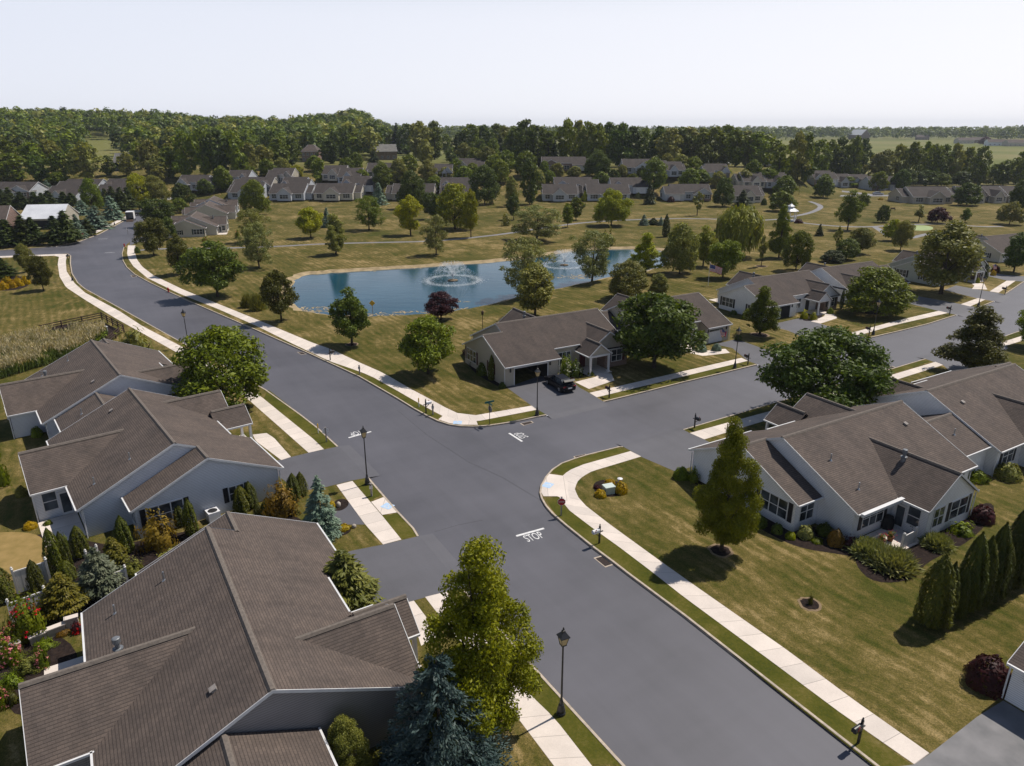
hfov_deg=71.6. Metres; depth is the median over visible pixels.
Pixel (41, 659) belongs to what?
flowering bush
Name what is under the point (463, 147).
tall tree
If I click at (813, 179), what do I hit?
house
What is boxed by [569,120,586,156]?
tall tree
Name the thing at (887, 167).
tall tree
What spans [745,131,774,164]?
tall tree
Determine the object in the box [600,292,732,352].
house
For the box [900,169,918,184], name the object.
shade tree
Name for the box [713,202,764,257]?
willow tree
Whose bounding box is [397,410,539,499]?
road seam
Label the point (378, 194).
spruce tree
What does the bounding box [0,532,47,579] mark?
tan lawn
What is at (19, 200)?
evergreen tree
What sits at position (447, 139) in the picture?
tall tree
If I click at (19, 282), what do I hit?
bush
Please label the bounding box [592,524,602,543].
mailbox
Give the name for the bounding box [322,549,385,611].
cedar tree
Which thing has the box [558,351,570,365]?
window
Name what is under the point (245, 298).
ornamental grass
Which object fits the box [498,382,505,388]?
bush
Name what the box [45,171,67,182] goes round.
shade tree
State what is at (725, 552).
mulch ring
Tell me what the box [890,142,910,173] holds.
tall tree
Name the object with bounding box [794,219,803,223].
bush
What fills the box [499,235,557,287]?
birch tree
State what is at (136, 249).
bush
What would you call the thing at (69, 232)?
evergreen tree
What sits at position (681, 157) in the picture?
shade tree
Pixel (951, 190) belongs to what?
house
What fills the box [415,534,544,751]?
pear tree
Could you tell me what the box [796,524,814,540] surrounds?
bush
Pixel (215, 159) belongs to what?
tall tree
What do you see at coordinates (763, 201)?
bush
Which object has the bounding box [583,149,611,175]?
shade tree
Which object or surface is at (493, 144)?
tall tree
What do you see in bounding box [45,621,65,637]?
garden wall
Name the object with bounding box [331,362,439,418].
verge
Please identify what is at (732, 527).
pear tree
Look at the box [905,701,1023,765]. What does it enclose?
driveway
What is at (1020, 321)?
shade tree
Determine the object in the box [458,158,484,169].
house
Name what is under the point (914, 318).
sidewalk
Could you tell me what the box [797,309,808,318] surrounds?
bush
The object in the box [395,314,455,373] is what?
shade tree
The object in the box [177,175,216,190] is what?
house
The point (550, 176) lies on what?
shade tree
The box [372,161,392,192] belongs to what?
shade tree
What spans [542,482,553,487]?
access marking
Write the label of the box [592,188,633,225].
shade tree
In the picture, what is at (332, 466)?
driveway
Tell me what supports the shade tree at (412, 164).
on the hills
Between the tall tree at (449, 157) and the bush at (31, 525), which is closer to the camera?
the bush at (31, 525)
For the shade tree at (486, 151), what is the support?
on the hills
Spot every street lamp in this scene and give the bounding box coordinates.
[66,254,73,280]
[181,309,189,347]
[360,426,369,485]
[534,367,540,415]
[556,627,569,716]
[733,327,741,368]
[871,298,880,334]
[976,276,985,306]
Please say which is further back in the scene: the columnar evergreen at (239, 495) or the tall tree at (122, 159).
the tall tree at (122, 159)
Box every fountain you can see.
[418,260,488,287]
[541,249,583,268]
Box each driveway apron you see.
[339,445,380,476]
[420,533,464,586]
[547,402,608,418]
[757,361,779,366]
[917,352,937,358]
[958,309,976,316]
[995,294,1010,302]
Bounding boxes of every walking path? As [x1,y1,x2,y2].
[140,218,1003,250]
[793,201,822,216]
[873,227,926,237]
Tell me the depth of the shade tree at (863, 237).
170.71 m
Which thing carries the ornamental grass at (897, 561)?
on the mulch bed at (925, 555)
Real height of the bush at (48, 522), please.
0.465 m
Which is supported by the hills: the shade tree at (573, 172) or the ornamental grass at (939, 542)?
the shade tree at (573, 172)
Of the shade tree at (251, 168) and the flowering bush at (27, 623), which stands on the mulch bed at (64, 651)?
the flowering bush at (27, 623)
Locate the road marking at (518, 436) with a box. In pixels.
[508,433,527,441]
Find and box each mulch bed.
[0,276,28,290]
[0,633,77,714]
[38,516,301,612]
[334,499,348,510]
[335,524,350,534]
[468,364,498,385]
[593,480,622,496]
[686,471,852,555]
[802,314,822,320]
[856,503,993,582]
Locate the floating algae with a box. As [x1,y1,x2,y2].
[300,268,590,315]
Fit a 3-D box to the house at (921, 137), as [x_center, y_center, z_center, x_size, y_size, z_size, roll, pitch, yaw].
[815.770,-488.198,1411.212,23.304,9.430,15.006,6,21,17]
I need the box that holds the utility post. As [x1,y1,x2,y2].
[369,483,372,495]
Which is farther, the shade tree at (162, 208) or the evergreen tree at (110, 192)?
the evergreen tree at (110, 192)
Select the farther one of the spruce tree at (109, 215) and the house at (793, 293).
the spruce tree at (109, 215)
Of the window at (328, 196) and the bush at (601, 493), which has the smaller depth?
the bush at (601, 493)
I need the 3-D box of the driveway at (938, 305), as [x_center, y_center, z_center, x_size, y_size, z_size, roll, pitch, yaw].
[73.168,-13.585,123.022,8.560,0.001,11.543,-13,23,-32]
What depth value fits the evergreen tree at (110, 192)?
267.93 m
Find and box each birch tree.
[236,208,271,241]
[236,220,273,267]
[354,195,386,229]
[419,214,450,254]
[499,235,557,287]
[510,204,561,239]
[569,229,615,280]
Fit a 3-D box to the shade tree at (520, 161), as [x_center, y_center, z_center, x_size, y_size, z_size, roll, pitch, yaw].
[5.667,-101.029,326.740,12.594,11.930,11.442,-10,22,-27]
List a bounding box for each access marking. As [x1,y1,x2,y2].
[380,502,394,508]
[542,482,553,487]
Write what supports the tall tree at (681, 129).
on the hills
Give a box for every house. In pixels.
[0,182,48,198]
[0,205,20,225]
[0,338,194,438]
[18,387,283,546]
[18,511,421,765]
[47,186,91,200]
[56,179,106,187]
[93,184,137,196]
[104,178,126,183]
[113,153,135,170]
[169,211,228,237]
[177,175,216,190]
[182,201,237,218]
[190,196,239,213]
[222,170,257,181]
[227,182,270,198]
[232,177,279,192]
[266,168,300,182]
[268,183,314,200]
[282,177,315,184]
[301,145,321,161]
[313,183,365,200]
[321,165,348,180]
[337,168,367,182]
[342,176,375,191]
[366,163,400,177]
[371,144,397,159]
[385,183,436,199]
[432,164,453,177]
[439,183,471,198]
[440,177,475,184]
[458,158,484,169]
[462,307,626,386]
[541,157,590,170]
[541,184,582,200]
[552,177,598,184]
[578,184,630,200]
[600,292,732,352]
[607,177,648,193]
[618,159,665,173]
[659,184,711,200]
[663,161,685,176]
[688,392,992,549]
[699,163,730,177]
[709,270,840,317]
[726,185,764,202]
[731,172,765,187]
[762,172,785,187]
[798,261,909,302]
[807,170,838,184]
[834,174,852,187]
[848,174,867,187]
[858,176,903,190]
[865,362,1023,476]
[888,187,952,203]
[889,250,990,285]
[915,135,929,139]
[947,186,989,202]
[953,138,973,143]
[968,233,1023,262]
[970,137,982,142]
[981,186,1007,202]
[984,139,1004,145]
[999,186,1023,202]
[1001,642,1023,710]
[1002,139,1023,145]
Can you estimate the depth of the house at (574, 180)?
306.63 m
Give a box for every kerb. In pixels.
[0,219,125,250]
[0,253,337,446]
[122,248,546,427]
[369,478,418,535]
[463,589,624,765]
[539,446,879,765]
[603,364,756,401]
[683,359,923,429]
[871,315,956,337]
[1005,281,1023,293]
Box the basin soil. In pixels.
[44,322,119,338]
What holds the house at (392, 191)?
on the hills
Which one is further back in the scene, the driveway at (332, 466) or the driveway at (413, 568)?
the driveway at (332, 466)
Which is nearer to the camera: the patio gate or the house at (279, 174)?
the patio gate
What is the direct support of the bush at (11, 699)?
on the mulch bed at (64, 651)
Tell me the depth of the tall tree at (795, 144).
323.16 m
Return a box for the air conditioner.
[205,507,220,522]
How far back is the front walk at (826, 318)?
114.05 m
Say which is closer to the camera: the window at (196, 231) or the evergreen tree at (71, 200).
the window at (196, 231)
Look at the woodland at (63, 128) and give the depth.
513.86 m
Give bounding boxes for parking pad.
[330,503,364,524]
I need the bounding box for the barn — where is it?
[848,129,869,139]
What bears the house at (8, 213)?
on the lawn at (872, 646)
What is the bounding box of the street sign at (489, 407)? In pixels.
[485,400,493,424]
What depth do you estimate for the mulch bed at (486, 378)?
86.79 m
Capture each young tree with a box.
[692,191,704,215]
[758,235,768,266]
[833,226,842,248]
[913,205,924,221]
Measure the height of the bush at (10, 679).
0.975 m
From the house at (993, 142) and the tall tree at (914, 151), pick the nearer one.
the tall tree at (914, 151)
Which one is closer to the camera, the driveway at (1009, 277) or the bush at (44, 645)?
the bush at (44, 645)
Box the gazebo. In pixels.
[786,203,798,221]
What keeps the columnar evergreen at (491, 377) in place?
on the mulch bed at (486, 378)
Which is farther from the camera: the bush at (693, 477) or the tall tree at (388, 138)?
the tall tree at (388, 138)
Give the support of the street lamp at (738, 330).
on the verge at (669, 382)
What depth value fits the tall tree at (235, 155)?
325.34 m
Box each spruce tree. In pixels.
[43,180,50,186]
[70,214,88,238]
[73,200,90,215]
[80,205,113,229]
[100,196,123,220]
[302,475,341,542]
[321,208,329,227]
[367,150,379,162]
[371,182,388,205]
[373,651,519,765]
[391,122,403,153]
[453,139,461,157]
[498,134,503,156]
[528,135,540,165]
[550,139,559,156]
[639,214,648,225]
[643,181,655,204]
[657,217,662,225]
[731,189,752,209]
[814,224,823,236]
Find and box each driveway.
[277,446,365,489]
[347,536,459,601]
[507,376,602,414]
[623,429,708,470]
[718,339,777,363]
[777,318,862,338]
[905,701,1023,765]
[909,296,975,314]
[925,346,1007,370]
[946,285,1004,300]
[989,272,1023,280]
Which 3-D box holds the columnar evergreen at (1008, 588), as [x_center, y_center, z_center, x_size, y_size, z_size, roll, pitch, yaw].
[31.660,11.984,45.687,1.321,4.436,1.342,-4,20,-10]
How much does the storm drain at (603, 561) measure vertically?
0.004 m
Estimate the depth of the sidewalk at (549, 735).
36.06 m
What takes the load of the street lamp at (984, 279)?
on the lawn at (872, 646)
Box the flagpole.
[708,264,721,282]
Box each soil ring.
[707,543,733,557]
[797,597,821,610]
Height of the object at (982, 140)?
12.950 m
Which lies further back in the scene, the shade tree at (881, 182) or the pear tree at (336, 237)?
the shade tree at (881, 182)
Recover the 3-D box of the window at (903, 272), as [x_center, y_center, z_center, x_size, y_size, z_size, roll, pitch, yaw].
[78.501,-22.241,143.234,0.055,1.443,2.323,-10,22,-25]
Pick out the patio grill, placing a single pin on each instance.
(888, 522)
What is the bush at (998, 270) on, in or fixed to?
on the lawn at (872, 646)
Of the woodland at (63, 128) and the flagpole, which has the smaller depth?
the flagpole
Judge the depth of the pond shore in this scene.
156.63 m
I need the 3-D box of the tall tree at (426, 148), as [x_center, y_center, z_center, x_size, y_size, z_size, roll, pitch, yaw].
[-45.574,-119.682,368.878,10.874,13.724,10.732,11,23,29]
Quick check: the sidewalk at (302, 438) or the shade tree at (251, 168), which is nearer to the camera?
the sidewalk at (302, 438)
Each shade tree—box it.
[12,243,34,272]
[23,255,52,290]
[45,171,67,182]
[78,178,105,209]
[124,172,151,202]
[131,217,170,255]
[134,198,175,219]
[137,175,171,201]
[149,164,167,180]
[159,216,176,238]
[165,233,187,273]
[169,324,270,406]
[170,182,196,203]
[171,197,189,212]
[172,240,247,296]
[195,178,215,194]
[212,165,232,190]
[237,179,271,212]
[244,166,257,174]
[258,158,276,175]
[259,269,299,320]
[274,157,290,167]
[290,164,303,176]
[294,207,323,237]
[304,155,320,169]
[328,286,370,344]
[338,157,354,167]
[349,152,362,167]
[356,169,368,175]
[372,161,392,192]
[390,158,407,181]
[394,194,423,234]
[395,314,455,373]
[396,170,425,205]
[402,153,419,170]
[417,159,437,181]
[421,192,440,215]
[424,291,459,319]
[427,175,440,191]
[435,182,477,229]
[438,167,453,176]
[449,158,463,174]
[453,165,471,176]
[459,188,478,236]
[466,147,480,157]
[467,162,477,172]
[467,164,501,203]
[476,146,495,167]
[485,154,500,171]
[491,159,509,182]
[500,149,515,169]
[505,176,518,200]
[505,192,519,219]
[511,150,537,174]
[512,145,522,160]
[515,262,554,315]
[535,169,545,186]
[538,160,548,172]
[544,170,555,182]
[550,162,564,176]
[562,203,573,226]
[566,166,580,176]
[570,196,585,217]
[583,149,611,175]
[592,171,609,182]
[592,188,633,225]
[608,169,620,179]
[608,259,648,296]
[612,291,709,367]
[617,164,627,175]
[628,173,637,176]
[634,165,644,176]
[640,157,667,194]
[647,273,669,293]
[659,222,699,273]
[662,152,673,160]
[674,154,689,168]
[677,167,699,183]
[685,156,702,169]
[694,224,717,265]
[698,168,711,182]
[705,239,744,277]
[709,171,726,184]
[712,177,734,206]
[737,168,752,180]
[744,159,762,173]
[754,325,899,406]
[761,167,778,178]
[768,190,798,210]
[771,175,798,194]
[779,230,814,270]
[787,162,817,179]
[812,173,835,197]
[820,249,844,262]
[834,189,866,229]
[835,238,860,259]
[842,266,917,315]
[847,176,858,186]
[849,227,876,251]
[857,192,871,205]
[868,171,889,189]
[874,204,890,221]
[880,219,899,240]
[890,169,911,187]
[891,220,915,249]
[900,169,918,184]
[911,219,986,293]
[913,170,940,185]
[927,207,952,222]
[935,173,952,185]
[951,171,972,185]
[951,182,983,204]
[960,208,972,220]
[970,171,992,183]
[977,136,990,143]
[988,163,1005,184]
[995,201,1023,224]
[1001,232,1023,272]
[1008,180,1023,208]
[1015,309,1023,340]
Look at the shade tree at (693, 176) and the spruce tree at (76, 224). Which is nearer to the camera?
the spruce tree at (76, 224)
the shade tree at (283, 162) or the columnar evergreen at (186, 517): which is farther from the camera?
the shade tree at (283, 162)
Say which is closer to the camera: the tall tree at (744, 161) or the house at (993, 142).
the tall tree at (744, 161)
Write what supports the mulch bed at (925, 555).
on the lawn at (872, 646)
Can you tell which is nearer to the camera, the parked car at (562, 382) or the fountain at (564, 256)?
the parked car at (562, 382)
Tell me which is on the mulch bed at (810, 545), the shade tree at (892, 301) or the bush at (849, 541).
the bush at (849, 541)
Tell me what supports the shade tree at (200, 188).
on the hills
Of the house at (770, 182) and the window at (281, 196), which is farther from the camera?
the house at (770, 182)
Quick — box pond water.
[291,249,663,315]
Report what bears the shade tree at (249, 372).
on the lawn at (872, 646)
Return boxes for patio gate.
[900,526,918,548]
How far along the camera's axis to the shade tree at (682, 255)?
145.64 m
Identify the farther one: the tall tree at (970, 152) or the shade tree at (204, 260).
the tall tree at (970, 152)
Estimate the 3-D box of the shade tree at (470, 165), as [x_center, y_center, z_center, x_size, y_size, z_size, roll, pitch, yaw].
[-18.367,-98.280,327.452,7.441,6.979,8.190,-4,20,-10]
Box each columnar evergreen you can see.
[0,567,14,603]
[25,560,45,593]
[41,528,63,575]
[55,531,73,566]
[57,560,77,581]
[67,525,89,558]
[112,515,135,553]
[173,505,183,526]
[181,498,198,535]
[232,485,250,513]
[243,481,258,508]
[252,503,260,515]
[260,500,270,515]
[285,472,300,500]
[296,472,308,495]
[488,354,494,380]
[662,214,670,236]
[839,289,844,308]
[912,553,957,629]
[934,561,959,625]
[953,566,970,619]
[956,531,989,613]
[969,535,998,608]
[982,521,1013,602]
[984,263,989,278]
[993,540,1015,598]
[1008,510,1023,590]
[1012,534,1023,582]
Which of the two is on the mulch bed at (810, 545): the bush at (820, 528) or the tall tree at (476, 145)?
the bush at (820, 528)
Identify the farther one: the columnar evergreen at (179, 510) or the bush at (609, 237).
the bush at (609, 237)
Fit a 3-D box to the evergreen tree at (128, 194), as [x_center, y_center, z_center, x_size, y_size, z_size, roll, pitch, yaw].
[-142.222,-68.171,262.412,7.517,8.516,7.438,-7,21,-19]
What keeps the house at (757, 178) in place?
on the hills
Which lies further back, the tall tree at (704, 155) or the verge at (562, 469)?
the tall tree at (704, 155)
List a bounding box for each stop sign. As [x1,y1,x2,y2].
[322,427,327,441]
[558,496,565,515]
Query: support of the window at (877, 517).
in the house at (857, 471)
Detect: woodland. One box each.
[0,106,385,155]
[374,119,1023,139]
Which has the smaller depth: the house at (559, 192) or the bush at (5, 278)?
the bush at (5, 278)
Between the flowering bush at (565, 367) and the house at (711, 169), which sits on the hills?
the house at (711, 169)
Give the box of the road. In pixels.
[0,205,1023,765]
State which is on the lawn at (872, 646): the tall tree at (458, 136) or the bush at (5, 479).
the bush at (5, 479)
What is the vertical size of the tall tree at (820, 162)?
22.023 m
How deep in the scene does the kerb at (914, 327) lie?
109.32 m
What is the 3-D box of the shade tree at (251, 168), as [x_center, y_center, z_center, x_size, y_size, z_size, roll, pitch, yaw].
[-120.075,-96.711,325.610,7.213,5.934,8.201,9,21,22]
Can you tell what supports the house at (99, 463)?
on the lawn at (872, 646)
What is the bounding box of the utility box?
[602,483,615,494]
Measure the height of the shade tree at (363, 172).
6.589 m
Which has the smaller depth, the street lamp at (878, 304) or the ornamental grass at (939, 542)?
the ornamental grass at (939, 542)
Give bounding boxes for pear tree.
[325,213,346,254]
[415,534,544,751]
[628,232,670,273]
[692,416,764,551]
[743,285,781,335]
[768,204,792,257]
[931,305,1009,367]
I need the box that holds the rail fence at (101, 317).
[38,312,124,339]
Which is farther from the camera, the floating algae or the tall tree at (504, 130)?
the tall tree at (504, 130)
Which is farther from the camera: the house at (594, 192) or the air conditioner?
the house at (594, 192)
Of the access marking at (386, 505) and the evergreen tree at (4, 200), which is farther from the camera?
the evergreen tree at (4, 200)
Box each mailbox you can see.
[424,399,431,412]
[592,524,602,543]
[605,385,610,397]
[693,413,700,427]
[851,717,865,743]
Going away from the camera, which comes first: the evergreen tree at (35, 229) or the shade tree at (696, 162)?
the evergreen tree at (35, 229)
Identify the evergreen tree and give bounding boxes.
[0,189,15,207]
[0,219,19,246]
[0,258,20,277]
[4,187,16,206]
[9,215,38,245]
[12,191,26,208]
[22,217,44,244]
[24,191,38,207]
[35,192,49,204]
[40,215,71,244]
[42,190,61,203]
[56,191,68,203]
[56,209,84,243]
[64,193,78,205]
[80,219,97,235]
[101,188,107,203]
[103,186,114,206]
[113,187,132,210]
[123,187,137,209]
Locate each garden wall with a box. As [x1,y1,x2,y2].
[28,630,46,645]
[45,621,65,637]
[63,613,78,628]
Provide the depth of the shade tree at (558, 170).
325.49 m
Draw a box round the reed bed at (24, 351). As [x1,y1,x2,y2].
[0,319,108,378]
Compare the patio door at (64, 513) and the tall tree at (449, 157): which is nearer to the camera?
the patio door at (64, 513)
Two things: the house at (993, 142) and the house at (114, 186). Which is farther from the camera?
the house at (993, 142)
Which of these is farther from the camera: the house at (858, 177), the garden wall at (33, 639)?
the house at (858, 177)
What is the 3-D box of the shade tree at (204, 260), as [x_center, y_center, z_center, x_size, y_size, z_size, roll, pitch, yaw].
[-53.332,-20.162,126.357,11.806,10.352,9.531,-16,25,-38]
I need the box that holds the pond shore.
[281,246,672,316]
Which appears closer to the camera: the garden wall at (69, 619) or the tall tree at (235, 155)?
the garden wall at (69, 619)
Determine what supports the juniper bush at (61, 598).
on the lawn at (872, 646)
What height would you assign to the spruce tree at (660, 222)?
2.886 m
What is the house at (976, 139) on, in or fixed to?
on the hills
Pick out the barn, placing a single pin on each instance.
(864, 134)
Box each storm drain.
[520,421,533,425]
[594,555,612,566]
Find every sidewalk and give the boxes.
[0,254,322,452]
[56,216,125,244]
[127,245,535,420]
[337,481,400,543]
[425,592,591,765]
[563,451,928,763]
[591,358,746,396]
[691,362,941,438]
[852,311,945,334]
[962,298,984,305]
[991,281,1014,292]
[1001,336,1023,345]
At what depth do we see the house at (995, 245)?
163.53 m
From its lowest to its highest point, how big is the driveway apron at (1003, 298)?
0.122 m
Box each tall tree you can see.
[0,138,22,167]
[0,151,4,181]
[0,153,27,181]
[13,142,46,168]
[26,155,49,181]
[37,138,64,167]
[43,151,72,178]
[65,141,106,178]
[98,155,117,174]
[115,152,138,174]
[129,142,146,168]
[135,138,159,174]
[144,154,167,176]
[158,146,178,177]
[163,139,187,163]
[170,129,203,174]
[186,127,211,174]
[198,128,229,175]
[222,129,249,169]
[238,132,256,160]
[240,142,260,167]
[253,145,273,165]
[259,129,282,151]
[267,137,290,163]
[282,136,301,165]
[296,129,321,156]
[310,158,324,182]
[315,139,339,163]
[331,126,351,157]
[343,125,361,157]
[359,121,388,153]
[380,125,395,143]
[396,123,411,154]
[407,121,431,158]
[419,139,434,163]
[425,120,443,159]
[441,133,451,151]
[443,146,458,161]
[450,132,465,152]
[454,142,470,157]
[460,124,481,152]
[473,139,487,156]
[477,124,493,144]
[487,137,500,157]
[490,123,500,139]
[497,125,510,152]
[501,126,519,162]
[511,119,539,157]
[519,157,542,203]
[525,125,547,158]
[533,130,564,161]
[556,117,581,156]
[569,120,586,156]
[576,121,597,157]
[591,123,610,156]
[599,122,614,163]
[605,121,633,165]
[618,126,646,158]
[635,128,653,158]
[644,125,669,159]
[653,127,683,159]
[670,126,694,160]
[678,126,701,160]
[690,127,719,164]
[703,126,728,163]
[717,124,733,163]
[722,128,749,166]
[732,130,760,166]
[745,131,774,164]
[752,134,782,165]
[767,144,796,174]
[788,130,811,179]
[800,132,814,182]
[808,138,833,169]
[823,139,841,171]
[833,136,848,173]
[841,134,863,173]
[851,142,869,173]
[862,138,874,173]
[862,152,888,175]
[870,149,899,175]
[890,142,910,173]
[896,141,928,173]
[916,140,932,174]
[922,143,945,182]
[932,144,955,180]
[946,142,966,176]
[956,146,979,176]
[968,145,993,184]
[993,159,1015,184]
[1009,152,1023,183]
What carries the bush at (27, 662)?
on the mulch bed at (64, 651)
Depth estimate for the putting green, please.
217.91 m
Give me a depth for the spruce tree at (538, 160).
367.96 m
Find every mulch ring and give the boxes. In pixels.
[710,545,730,555]
[752,333,767,336]
[800,598,818,609]
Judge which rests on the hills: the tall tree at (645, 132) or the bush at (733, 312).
the tall tree at (645, 132)
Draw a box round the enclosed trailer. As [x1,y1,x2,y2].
[125,211,135,221]
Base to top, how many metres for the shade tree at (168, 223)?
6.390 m
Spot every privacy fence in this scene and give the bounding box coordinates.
[5,585,44,624]
[10,556,50,593]
[83,544,97,559]
[113,564,128,588]
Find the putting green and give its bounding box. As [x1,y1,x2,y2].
[915,225,932,230]
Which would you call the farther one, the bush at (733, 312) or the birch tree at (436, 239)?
the birch tree at (436, 239)
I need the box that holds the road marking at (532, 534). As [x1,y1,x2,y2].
[516,528,543,541]
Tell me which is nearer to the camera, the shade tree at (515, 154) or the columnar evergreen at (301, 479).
the columnar evergreen at (301, 479)
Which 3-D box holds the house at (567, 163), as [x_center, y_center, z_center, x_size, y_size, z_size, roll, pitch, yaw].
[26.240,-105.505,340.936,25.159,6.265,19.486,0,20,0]
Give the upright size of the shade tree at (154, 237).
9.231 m
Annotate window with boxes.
[40,491,59,511]
[131,512,137,527]
[145,498,183,524]
[193,229,202,234]
[228,483,243,501]
[279,195,287,198]
[326,194,335,198]
[467,347,475,363]
[556,195,563,198]
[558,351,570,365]
[590,195,597,198]
[611,348,621,361]
[721,296,732,307]
[760,487,788,520]
[798,502,814,522]
[827,297,834,306]
[860,509,884,529]
[896,268,906,276]
[905,505,922,526]
[930,505,945,528]
[932,198,942,202]
[948,494,969,520]
[1001,449,1014,464]
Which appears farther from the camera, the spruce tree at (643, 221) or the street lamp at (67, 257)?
the spruce tree at (643, 221)
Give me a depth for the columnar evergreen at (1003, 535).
44.45 m
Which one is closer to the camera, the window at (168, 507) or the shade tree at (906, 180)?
the window at (168, 507)
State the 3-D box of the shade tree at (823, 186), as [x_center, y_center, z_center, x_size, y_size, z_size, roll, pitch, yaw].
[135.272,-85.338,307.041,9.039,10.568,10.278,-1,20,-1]
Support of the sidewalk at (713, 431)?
on the lawn at (872, 646)
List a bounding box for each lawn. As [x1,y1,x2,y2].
[0,164,1023,765]
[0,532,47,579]
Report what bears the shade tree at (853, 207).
on the lawn at (872, 646)
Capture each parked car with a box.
[544,374,575,391]
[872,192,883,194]
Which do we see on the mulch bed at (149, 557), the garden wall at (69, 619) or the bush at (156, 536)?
the bush at (156, 536)
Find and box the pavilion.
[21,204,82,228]
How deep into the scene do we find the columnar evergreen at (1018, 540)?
45.80 m
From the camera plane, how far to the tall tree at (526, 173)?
279.28 m
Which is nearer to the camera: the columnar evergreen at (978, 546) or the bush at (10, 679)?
the bush at (10, 679)
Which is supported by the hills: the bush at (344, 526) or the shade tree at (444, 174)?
the shade tree at (444, 174)
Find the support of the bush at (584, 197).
on the lawn at (872, 646)
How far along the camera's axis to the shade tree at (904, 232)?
175.27 m
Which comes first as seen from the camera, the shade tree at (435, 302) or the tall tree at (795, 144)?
the shade tree at (435, 302)
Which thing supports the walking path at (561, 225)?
on the lawn at (872, 646)
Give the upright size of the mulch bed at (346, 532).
0.001 m
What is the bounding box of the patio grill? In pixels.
[880,514,894,529]
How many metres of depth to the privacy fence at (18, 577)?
46.73 m
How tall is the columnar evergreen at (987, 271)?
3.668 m
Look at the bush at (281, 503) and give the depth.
55.30 m
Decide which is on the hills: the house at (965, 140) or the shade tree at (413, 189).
the house at (965, 140)
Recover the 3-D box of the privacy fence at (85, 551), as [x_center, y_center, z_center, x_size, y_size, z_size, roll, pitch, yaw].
[-29.452,12.048,49.772,0.200,1.380,0.959,11,23,29]
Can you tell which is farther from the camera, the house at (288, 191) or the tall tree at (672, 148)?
the tall tree at (672, 148)
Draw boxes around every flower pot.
[878,531,887,543]
[886,530,896,541]
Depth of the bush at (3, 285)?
134.20 m
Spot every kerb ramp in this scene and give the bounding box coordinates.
[372,497,395,514]
[439,416,477,424]
[541,474,570,501]
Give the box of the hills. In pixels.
[1,129,1023,201]
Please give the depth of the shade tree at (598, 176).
317.82 m
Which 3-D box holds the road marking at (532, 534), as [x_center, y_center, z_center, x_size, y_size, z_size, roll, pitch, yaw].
[1.623,11.510,53.645,2.404,0.001,1.232,-10,22,-25]
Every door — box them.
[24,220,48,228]
[57,490,73,514]
[364,186,370,191]
[514,362,547,384]
[579,354,584,366]
[636,188,645,193]
[669,195,679,200]
[708,327,722,342]
[805,300,808,310]
[894,503,906,529]
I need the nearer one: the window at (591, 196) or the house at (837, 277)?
the house at (837, 277)
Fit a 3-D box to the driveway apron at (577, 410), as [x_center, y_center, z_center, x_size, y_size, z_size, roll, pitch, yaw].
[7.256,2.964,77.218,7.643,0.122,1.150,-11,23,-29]
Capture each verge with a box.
[264,390,334,447]
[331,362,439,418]
[354,478,380,499]
[383,513,415,538]
[449,589,619,763]
[478,411,543,424]
[546,497,910,765]
[552,448,628,475]
[599,361,753,399]
[686,360,929,431]
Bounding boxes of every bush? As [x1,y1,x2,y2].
[0,280,8,289]
[0,453,12,487]
[0,585,48,644]
[0,621,15,639]
[0,629,23,669]
[0,650,31,666]
[0,668,23,690]
[0,684,10,710]
[0,686,19,710]
[2,276,10,282]
[5,279,17,287]
[8,656,43,676]
[13,276,23,285]
[14,485,28,497]
[21,275,30,284]
[23,521,37,530]
[30,426,43,437]
[30,637,59,653]
[32,643,50,669]
[37,571,90,620]
[42,520,52,525]
[55,627,69,637]
[70,621,81,635]
[74,546,127,600]
[95,332,106,340]
[101,536,128,565]
[113,325,154,348]
[122,555,144,578]
[134,246,140,252]
[134,508,180,554]
[155,543,177,556]
[260,478,304,518]
[327,501,335,507]
[327,714,373,765]
[339,523,351,531]
[476,362,486,375]
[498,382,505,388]
[501,212,510,225]
[558,351,572,376]
[570,357,583,377]
[581,192,586,200]
[594,489,606,498]
[604,479,614,484]
[605,225,615,245]
[615,480,627,495]
[648,218,658,224]
[667,196,674,202]
[672,466,689,480]
[688,465,700,483]
[696,344,706,352]
[711,343,721,351]
[729,310,736,314]
[735,335,741,340]
[750,513,767,528]
[761,198,766,204]
[771,522,783,534]
[785,531,795,540]
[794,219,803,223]
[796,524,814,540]
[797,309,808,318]
[807,593,813,605]
[808,536,822,544]
[809,310,817,320]
[815,522,833,537]
[826,307,833,313]
[826,528,844,547]
[842,533,855,549]
[945,521,976,537]
[962,653,1011,699]
[968,469,991,484]
[968,504,995,526]
[990,266,1000,272]
[993,462,1022,483]
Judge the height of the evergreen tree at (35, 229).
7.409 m
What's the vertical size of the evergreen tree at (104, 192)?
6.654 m
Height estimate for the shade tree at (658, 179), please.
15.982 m
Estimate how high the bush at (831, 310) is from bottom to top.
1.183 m
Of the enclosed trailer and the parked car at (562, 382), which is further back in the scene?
the enclosed trailer
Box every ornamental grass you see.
[239,294,250,307]
[247,292,265,311]
[842,534,887,563]
[858,542,924,579]
[917,530,960,554]
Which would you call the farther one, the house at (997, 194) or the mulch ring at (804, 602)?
the house at (997, 194)
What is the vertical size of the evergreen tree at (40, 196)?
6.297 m
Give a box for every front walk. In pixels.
[253,433,290,459]
[409,601,429,645]
[576,373,613,388]
[687,345,729,355]
[811,314,836,323]
[972,283,986,288]

